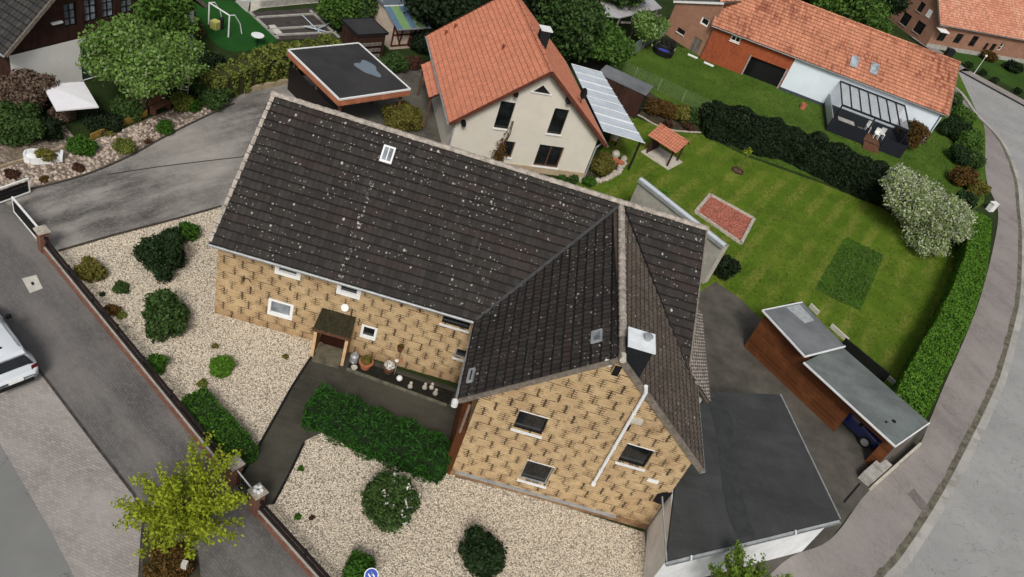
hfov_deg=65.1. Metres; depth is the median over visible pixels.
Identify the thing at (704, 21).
window
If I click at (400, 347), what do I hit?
wall pot
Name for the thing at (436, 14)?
dark tree
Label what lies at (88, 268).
shrub
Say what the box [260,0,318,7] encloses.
wall
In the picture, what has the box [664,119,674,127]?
shrub
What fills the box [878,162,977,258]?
blossom tree
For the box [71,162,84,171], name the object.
shrub
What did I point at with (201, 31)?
shrub
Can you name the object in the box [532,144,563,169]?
window
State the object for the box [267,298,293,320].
window
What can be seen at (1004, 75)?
garden
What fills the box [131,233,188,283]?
shrub
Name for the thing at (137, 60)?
maple tree
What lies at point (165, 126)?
shrub
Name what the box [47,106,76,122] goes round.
bare shrub
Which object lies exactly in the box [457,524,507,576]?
shrub
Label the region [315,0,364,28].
background tree
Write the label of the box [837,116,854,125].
table
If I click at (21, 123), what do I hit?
shrub
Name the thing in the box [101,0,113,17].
window
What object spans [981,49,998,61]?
shrub
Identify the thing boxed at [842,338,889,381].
dark screen
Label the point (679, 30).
window
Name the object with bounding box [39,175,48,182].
shrub
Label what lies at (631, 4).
background tree
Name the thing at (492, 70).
house
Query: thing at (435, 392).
garden figure
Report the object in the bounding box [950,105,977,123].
shrub
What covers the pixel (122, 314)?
perennial
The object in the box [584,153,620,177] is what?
planting soil
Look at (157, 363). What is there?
shrub
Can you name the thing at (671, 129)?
lawn edging
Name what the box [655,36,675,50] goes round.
lounger
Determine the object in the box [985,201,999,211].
utility box
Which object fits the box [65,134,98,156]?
shrub
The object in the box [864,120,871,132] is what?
chair
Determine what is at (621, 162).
flower pot
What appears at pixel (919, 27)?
window
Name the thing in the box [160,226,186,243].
shrub
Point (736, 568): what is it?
street tree
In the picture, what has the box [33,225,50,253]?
gate pillar
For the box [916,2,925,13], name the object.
window
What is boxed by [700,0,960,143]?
house
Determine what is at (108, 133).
shrub
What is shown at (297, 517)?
weed
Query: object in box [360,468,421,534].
flowering shrub
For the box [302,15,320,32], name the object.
pole
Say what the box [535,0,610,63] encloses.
broadleaf tree
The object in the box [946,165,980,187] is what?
shrub
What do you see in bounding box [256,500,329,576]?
fence
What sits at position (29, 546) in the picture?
road
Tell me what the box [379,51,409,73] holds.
shrub
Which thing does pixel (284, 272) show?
window
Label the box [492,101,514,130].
window
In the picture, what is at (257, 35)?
round table
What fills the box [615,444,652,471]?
window
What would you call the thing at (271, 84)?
curb wall
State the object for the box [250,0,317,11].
paving
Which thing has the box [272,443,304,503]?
path edging
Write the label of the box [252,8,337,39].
dark terrace
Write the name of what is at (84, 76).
patio door
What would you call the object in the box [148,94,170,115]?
garden bench
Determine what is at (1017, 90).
round bush
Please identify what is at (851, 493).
threshold
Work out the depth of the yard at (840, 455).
41.69 m
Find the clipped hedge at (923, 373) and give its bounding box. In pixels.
[890,211,991,419]
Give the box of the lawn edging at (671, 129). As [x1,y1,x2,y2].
[637,114,700,132]
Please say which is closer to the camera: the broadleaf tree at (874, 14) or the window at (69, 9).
the window at (69, 9)
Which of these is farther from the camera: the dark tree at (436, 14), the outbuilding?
the dark tree at (436, 14)
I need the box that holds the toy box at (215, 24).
[210,19,219,30]
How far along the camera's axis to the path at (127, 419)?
31.07 m
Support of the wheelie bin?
on the pavement at (991, 85)
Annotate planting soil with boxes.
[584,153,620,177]
[639,92,701,131]
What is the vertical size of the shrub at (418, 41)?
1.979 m
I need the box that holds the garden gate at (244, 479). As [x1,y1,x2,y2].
[236,471,250,500]
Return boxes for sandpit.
[694,193,755,244]
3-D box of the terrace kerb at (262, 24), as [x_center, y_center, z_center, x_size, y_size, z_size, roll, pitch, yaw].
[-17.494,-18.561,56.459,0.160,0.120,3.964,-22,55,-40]
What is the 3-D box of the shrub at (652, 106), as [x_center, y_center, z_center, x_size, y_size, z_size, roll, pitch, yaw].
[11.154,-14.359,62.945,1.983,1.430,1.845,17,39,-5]
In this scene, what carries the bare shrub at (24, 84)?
on the ground at (104, 92)
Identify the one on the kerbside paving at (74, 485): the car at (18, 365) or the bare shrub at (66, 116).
the car at (18, 365)
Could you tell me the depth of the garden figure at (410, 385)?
35.29 m
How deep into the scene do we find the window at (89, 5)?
44.01 m
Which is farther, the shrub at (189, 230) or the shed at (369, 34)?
the shed at (369, 34)
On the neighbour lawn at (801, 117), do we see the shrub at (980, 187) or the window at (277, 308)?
the shrub at (980, 187)
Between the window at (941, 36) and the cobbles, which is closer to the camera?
the cobbles
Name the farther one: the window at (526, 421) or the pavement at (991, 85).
the pavement at (991, 85)
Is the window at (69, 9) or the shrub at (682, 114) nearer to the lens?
the window at (69, 9)
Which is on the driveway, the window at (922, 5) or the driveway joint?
the driveway joint
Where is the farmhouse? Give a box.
[887,0,1023,62]
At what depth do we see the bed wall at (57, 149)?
39.21 m
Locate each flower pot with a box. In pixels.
[359,354,373,369]
[383,360,395,374]
[617,159,624,165]
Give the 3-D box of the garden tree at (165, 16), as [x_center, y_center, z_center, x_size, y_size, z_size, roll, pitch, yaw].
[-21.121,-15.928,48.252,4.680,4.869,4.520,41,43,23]
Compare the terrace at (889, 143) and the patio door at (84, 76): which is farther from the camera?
the terrace at (889, 143)
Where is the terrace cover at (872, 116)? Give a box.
[834,81,910,143]
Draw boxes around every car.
[0,313,38,392]
[843,412,881,449]
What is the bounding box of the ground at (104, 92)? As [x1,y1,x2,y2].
[4,0,1023,535]
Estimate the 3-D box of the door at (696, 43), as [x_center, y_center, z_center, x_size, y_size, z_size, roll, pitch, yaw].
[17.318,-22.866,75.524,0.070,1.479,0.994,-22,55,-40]
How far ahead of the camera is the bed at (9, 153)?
40.28 m
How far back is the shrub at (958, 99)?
83.47 m
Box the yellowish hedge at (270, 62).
[199,33,341,98]
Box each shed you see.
[341,17,388,59]
[373,0,430,49]
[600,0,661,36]
[600,65,653,118]
[744,301,929,465]
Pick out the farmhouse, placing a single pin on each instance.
(975, 27)
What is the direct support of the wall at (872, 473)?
on the ground at (104, 92)
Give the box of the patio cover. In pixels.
[571,63,644,169]
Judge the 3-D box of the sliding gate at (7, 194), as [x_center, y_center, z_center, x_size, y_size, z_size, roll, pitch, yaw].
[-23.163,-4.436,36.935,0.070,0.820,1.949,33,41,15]
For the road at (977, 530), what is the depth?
40.85 m
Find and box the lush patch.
[814,238,883,310]
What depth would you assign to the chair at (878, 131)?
70.88 m
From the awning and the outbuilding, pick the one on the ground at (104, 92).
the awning
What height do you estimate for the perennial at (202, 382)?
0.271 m
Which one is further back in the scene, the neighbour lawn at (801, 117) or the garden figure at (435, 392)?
the neighbour lawn at (801, 117)
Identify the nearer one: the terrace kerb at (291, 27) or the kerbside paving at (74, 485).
the kerbside paving at (74, 485)
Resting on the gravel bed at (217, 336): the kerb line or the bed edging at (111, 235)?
the bed edging at (111, 235)
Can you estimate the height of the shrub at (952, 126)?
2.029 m
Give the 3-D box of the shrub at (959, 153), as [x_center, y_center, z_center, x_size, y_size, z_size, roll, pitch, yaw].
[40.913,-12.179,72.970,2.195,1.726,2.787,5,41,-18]
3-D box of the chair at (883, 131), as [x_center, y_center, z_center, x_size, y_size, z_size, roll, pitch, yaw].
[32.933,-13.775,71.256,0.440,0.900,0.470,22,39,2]
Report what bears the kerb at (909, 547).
on the road at (977, 530)
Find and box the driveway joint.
[107,156,243,174]
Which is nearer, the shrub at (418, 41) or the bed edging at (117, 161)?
the bed edging at (117, 161)
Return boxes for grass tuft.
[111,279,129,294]
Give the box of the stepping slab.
[269,25,281,35]
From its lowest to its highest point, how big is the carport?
2.785 m
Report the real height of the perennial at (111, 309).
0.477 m
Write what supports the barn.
on the ground at (104, 92)
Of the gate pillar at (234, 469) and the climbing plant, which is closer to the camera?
the gate pillar at (234, 469)
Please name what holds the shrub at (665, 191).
on the lawn at (905, 351)
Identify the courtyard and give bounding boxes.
[313,68,440,142]
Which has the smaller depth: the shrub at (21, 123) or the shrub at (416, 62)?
the shrub at (21, 123)
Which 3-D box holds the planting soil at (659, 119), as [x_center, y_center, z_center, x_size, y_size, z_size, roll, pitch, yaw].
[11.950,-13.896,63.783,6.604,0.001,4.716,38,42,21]
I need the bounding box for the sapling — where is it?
[732,148,752,174]
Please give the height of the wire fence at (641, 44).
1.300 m
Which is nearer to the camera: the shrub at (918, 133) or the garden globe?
the garden globe
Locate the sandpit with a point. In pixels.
(711, 206)
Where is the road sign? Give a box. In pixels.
[364,568,378,576]
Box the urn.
[612,150,619,157]
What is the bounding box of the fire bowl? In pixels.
[799,102,807,109]
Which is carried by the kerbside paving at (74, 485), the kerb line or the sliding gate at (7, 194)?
the kerb line
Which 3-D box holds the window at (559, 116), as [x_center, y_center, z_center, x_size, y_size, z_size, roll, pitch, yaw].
[2.827,-10.310,49.646,1.061,1.862,0.250,4,42,-19]
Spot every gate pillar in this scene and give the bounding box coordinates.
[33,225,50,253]
[226,455,244,488]
[247,483,268,516]
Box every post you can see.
[181,559,188,569]
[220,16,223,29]
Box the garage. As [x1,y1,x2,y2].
[643,392,840,576]
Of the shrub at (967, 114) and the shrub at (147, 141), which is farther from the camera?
the shrub at (967, 114)
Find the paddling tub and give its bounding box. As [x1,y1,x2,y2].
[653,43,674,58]
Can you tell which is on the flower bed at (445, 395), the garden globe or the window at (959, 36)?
the garden globe
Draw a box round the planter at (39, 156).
[23,148,63,164]
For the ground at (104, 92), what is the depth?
58.38 m
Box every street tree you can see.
[110,430,254,560]
[708,539,793,576]
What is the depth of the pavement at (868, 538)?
43.52 m
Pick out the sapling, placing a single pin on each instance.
(736, 171)
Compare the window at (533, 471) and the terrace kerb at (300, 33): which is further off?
the terrace kerb at (300, 33)
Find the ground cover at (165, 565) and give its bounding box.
[141,540,196,576]
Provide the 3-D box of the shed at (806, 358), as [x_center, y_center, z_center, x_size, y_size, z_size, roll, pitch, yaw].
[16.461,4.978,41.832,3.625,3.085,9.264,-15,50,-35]
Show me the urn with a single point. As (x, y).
(616, 153)
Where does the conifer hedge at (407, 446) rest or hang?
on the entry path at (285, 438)
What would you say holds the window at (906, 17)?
in the farmhouse
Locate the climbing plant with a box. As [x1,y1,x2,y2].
[490,121,513,160]
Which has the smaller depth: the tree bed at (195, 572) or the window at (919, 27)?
the tree bed at (195, 572)
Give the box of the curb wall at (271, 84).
[244,78,287,92]
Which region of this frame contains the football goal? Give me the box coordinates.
[208,2,241,36]
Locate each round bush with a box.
[964,61,973,67]
[979,68,987,75]
[990,76,999,83]
[1012,87,1022,93]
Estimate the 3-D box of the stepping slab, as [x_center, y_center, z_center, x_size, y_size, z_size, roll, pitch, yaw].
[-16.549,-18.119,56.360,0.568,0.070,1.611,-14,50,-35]
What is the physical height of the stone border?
0.250 m
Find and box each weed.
[210,342,218,348]
[282,353,288,359]
[293,512,301,520]
[297,465,303,470]
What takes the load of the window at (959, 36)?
in the farmhouse
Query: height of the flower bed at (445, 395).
0.050 m
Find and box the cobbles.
[0,99,230,189]
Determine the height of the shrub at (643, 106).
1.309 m
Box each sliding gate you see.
[0,178,30,202]
[11,196,37,237]
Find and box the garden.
[952,52,1023,92]
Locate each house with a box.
[0,0,207,82]
[207,90,710,528]
[417,0,608,177]
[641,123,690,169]
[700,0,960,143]
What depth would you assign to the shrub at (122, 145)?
41.71 m
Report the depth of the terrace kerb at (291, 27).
57.37 m
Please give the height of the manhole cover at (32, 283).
0.026 m
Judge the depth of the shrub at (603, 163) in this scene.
53.36 m
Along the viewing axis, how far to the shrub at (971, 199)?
65.49 m
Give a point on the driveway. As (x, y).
(95, 205)
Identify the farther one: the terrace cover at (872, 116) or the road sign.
the terrace cover at (872, 116)
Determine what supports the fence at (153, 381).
on the ground at (104, 92)
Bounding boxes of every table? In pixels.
[251,32,263,44]
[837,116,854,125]
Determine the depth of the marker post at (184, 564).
26.35 m
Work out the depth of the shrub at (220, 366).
32.95 m
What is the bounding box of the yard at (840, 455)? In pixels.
[643,282,927,576]
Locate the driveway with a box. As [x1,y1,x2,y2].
[1,75,314,251]
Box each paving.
[0,373,140,576]
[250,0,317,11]
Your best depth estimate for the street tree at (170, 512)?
25.71 m
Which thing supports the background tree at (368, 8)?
on the ground at (104, 92)
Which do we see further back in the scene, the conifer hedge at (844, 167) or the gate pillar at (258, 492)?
the conifer hedge at (844, 167)
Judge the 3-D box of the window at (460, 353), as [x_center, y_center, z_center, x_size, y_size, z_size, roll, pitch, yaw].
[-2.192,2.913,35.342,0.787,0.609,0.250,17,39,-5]
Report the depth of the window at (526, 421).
30.39 m
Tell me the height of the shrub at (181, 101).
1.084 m
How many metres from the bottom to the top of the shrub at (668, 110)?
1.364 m
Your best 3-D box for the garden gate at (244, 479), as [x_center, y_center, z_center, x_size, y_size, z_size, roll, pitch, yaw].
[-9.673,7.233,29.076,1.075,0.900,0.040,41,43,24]
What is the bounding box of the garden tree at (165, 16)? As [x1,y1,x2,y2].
[129,0,204,39]
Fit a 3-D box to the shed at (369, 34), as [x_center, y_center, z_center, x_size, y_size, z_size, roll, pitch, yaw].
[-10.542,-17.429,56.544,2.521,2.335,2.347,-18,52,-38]
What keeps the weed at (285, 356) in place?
on the gravel bed at (217, 336)
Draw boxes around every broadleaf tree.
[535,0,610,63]
[581,17,637,69]
[631,7,670,48]
[810,0,897,36]
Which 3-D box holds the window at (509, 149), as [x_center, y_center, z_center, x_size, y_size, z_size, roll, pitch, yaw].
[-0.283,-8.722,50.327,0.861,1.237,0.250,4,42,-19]
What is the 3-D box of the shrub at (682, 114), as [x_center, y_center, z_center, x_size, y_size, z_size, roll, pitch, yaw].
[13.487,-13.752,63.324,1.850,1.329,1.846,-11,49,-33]
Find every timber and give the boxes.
[809,303,819,314]
[830,324,849,339]
[886,376,895,384]
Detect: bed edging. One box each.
[30,103,234,189]
[58,205,221,251]
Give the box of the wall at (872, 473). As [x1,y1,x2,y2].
[858,442,921,490]
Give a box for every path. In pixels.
[0,202,308,576]
[235,0,249,12]
[241,352,458,504]
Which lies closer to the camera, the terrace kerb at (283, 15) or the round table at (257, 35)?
the round table at (257, 35)
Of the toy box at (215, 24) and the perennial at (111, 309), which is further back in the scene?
the toy box at (215, 24)
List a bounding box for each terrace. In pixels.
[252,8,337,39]
[822,93,908,158]
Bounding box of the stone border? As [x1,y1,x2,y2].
[579,155,626,184]
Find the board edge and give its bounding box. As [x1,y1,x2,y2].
[90,110,146,139]
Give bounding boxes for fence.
[43,236,226,478]
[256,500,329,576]
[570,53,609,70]
[610,27,666,65]
[617,62,711,106]
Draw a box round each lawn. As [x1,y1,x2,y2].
[194,0,275,51]
[567,117,955,387]
[611,43,985,213]
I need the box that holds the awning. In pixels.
[45,81,98,120]
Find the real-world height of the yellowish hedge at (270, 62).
2.109 m
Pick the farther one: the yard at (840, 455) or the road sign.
the yard at (840, 455)
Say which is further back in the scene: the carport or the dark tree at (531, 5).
the dark tree at (531, 5)
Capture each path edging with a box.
[242,356,311,474]
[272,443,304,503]
[346,367,446,406]
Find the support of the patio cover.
on the ground at (104, 92)
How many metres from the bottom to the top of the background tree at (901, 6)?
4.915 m
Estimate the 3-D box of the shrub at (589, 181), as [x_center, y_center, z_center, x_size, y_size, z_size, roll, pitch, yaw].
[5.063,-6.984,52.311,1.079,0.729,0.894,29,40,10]
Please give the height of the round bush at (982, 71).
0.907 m
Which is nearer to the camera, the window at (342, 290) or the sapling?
the window at (342, 290)
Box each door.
[80,43,94,79]
[320,334,344,348]
[689,36,701,53]
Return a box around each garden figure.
[408,381,412,388]
[433,388,437,395]
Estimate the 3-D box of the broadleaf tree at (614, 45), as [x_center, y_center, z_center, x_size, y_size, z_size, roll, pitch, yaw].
[7.566,-19.588,65.236,5.240,4.365,4.751,17,39,-5]
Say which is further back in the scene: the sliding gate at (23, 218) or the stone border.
the stone border
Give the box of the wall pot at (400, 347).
[397,344,404,351]
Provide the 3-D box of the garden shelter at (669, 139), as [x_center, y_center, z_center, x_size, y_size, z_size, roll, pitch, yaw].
[11.138,-10.297,57.589,2.530,2.118,2.327,38,42,21]
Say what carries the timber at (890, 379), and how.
on the lawn at (905, 351)
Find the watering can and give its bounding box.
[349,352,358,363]
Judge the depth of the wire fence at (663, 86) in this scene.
66.50 m
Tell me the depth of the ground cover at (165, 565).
26.49 m
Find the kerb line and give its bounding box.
[38,367,143,576]
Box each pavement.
[770,89,1017,576]
[909,36,1023,105]
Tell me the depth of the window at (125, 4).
45.84 m
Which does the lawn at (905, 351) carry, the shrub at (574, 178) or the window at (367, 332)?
the shrub at (574, 178)
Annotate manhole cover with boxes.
[22,275,41,292]
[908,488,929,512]
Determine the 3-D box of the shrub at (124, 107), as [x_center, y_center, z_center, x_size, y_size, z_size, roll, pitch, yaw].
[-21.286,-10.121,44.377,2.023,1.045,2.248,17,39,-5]
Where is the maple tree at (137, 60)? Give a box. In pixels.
[75,12,210,113]
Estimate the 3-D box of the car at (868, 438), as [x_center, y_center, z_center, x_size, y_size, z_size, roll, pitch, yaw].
[17.902,6.364,41.528,2.220,1.618,4.372,-16,51,-36]
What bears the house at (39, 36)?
on the ground at (104, 92)
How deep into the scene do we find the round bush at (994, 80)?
95.34 m
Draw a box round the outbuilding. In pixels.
[630,178,728,283]
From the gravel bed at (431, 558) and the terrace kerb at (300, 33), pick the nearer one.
the gravel bed at (431, 558)
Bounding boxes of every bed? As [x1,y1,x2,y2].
[0,125,73,164]
[54,207,321,468]
[138,530,199,576]
[264,432,645,576]
[348,361,454,404]
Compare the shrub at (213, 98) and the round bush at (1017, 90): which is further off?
the round bush at (1017, 90)
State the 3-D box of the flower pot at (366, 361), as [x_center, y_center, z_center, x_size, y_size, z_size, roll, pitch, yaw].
[-6.435,3.251,35.391,0.648,0.731,0.638,17,39,-5]
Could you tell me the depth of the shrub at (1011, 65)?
100.96 m
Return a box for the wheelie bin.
[943,47,955,57]
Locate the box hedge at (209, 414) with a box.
[181,386,258,468]
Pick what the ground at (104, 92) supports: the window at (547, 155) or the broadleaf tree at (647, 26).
the broadleaf tree at (647, 26)
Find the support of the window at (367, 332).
in the house at (553, 328)
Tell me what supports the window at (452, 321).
in the house at (553, 328)
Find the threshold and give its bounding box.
[843,483,859,502]
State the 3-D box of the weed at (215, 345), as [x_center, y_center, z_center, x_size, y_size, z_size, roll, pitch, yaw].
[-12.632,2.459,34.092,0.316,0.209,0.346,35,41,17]
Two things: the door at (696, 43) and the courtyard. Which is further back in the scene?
the door at (696, 43)
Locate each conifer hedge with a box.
[301,382,452,484]
[699,100,893,205]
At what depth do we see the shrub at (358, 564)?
27.83 m
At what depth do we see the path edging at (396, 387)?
35.19 m
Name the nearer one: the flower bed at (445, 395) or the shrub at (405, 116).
the flower bed at (445, 395)
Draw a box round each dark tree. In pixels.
[399,0,485,31]
[523,0,543,16]
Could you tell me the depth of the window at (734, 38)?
73.41 m
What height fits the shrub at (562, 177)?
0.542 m
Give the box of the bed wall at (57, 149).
[0,138,89,168]
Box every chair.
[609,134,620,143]
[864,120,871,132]
[873,127,881,138]
[880,127,886,138]
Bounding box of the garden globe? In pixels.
[396,375,402,380]
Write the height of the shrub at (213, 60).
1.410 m
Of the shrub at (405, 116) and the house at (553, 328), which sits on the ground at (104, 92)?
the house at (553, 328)
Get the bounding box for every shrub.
[0,68,59,110]
[0,99,46,147]
[4,168,20,179]
[35,116,64,141]
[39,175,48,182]
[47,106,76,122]
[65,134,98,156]
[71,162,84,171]
[72,255,108,283]
[82,110,124,134]
[102,129,116,136]
[106,94,147,121]
[111,136,136,153]
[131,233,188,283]
[141,287,190,343]
[144,138,152,143]
[145,353,169,374]
[155,119,174,134]
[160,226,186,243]
[169,90,193,112]
[178,220,200,241]
[184,62,211,90]
[187,98,201,112]
[193,20,205,39]
[194,84,232,111]
[196,51,226,68]
[208,354,236,378]
[341,549,376,576]
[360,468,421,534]
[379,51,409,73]
[380,100,423,131]
[405,55,424,70]
[408,30,430,54]
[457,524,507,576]
[557,174,565,180]
[567,174,579,183]
[581,176,597,187]
[588,151,616,175]
[639,97,647,111]
[642,96,664,115]
[658,100,677,119]
[659,188,669,196]
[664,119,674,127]
[673,103,689,123]
[683,122,694,130]
[687,107,702,125]
[713,254,742,281]
[897,118,930,149]
[938,114,972,139]
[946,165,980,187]
[948,144,977,165]
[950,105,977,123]
[951,90,963,107]
[955,128,985,151]
[955,189,978,209]
[964,149,986,169]
[966,178,991,195]
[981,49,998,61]
[1001,59,1023,73]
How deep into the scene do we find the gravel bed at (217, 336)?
34.65 m
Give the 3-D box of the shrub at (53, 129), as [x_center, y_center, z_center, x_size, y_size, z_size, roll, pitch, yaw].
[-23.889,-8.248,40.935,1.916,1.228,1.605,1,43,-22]
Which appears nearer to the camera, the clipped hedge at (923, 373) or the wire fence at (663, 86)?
the clipped hedge at (923, 373)
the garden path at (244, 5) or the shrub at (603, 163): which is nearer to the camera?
the shrub at (603, 163)
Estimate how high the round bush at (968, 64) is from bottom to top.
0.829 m
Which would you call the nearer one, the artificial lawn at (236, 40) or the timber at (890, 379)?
the timber at (890, 379)
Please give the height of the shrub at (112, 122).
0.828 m
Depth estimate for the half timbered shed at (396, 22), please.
58.64 m
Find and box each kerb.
[248,11,278,38]
[257,13,315,17]
[268,24,325,29]
[274,31,335,35]
[309,10,339,37]
[874,88,1023,576]
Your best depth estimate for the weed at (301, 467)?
30.83 m
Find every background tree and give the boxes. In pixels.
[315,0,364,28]
[353,0,378,18]
[603,0,644,19]
[878,0,912,18]
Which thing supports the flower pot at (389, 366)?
on the flower bed at (445, 395)
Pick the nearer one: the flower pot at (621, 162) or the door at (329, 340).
the door at (329, 340)
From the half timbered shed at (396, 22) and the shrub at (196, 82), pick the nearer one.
the shrub at (196, 82)
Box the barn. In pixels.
[665,0,741,55]
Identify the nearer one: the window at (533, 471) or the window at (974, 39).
the window at (533, 471)
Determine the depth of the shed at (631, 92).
61.16 m
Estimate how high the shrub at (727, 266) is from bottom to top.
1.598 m
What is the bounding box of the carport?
[287,42,410,111]
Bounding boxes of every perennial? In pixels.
[103,303,121,316]
[116,310,126,319]
[195,378,208,387]
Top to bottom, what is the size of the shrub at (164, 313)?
1.517 m
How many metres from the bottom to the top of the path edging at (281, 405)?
0.060 m
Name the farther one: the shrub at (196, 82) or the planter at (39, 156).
the shrub at (196, 82)
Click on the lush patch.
(846, 243)
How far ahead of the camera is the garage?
32.80 m
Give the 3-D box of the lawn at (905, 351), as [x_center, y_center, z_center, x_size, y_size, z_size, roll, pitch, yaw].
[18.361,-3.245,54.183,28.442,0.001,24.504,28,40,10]
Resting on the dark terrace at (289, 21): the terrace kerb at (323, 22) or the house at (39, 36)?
the terrace kerb at (323, 22)
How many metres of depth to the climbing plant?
49.93 m
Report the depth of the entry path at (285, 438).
34.17 m
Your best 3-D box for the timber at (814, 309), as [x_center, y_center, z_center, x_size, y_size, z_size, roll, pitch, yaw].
[18.357,1.266,48.757,0.120,0.330,0.713,-9,47,-32]
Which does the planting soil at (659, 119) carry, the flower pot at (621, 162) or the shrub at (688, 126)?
the shrub at (688, 126)
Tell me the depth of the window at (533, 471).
32.18 m
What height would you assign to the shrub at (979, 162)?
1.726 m
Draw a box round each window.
[63,2,75,26]
[84,0,96,21]
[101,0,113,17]
[121,0,132,12]
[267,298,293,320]
[274,266,300,280]
[336,284,360,299]
[359,324,377,340]
[439,315,470,333]
[452,348,465,361]
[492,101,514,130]
[503,141,514,159]
[510,411,547,438]
[517,460,552,488]
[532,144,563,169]
[546,108,568,136]
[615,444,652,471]
[675,28,684,36]
[700,16,709,26]
[729,35,741,44]
[898,12,911,27]
[912,20,925,35]
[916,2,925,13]
[936,33,946,40]
[953,33,963,42]
[967,36,978,45]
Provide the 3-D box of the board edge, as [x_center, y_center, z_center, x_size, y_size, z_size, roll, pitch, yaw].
[-21.247,-8.871,43.455,0.060,0.400,3.858,28,40,10]
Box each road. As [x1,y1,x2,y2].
[0,444,73,576]
[899,72,1023,576]

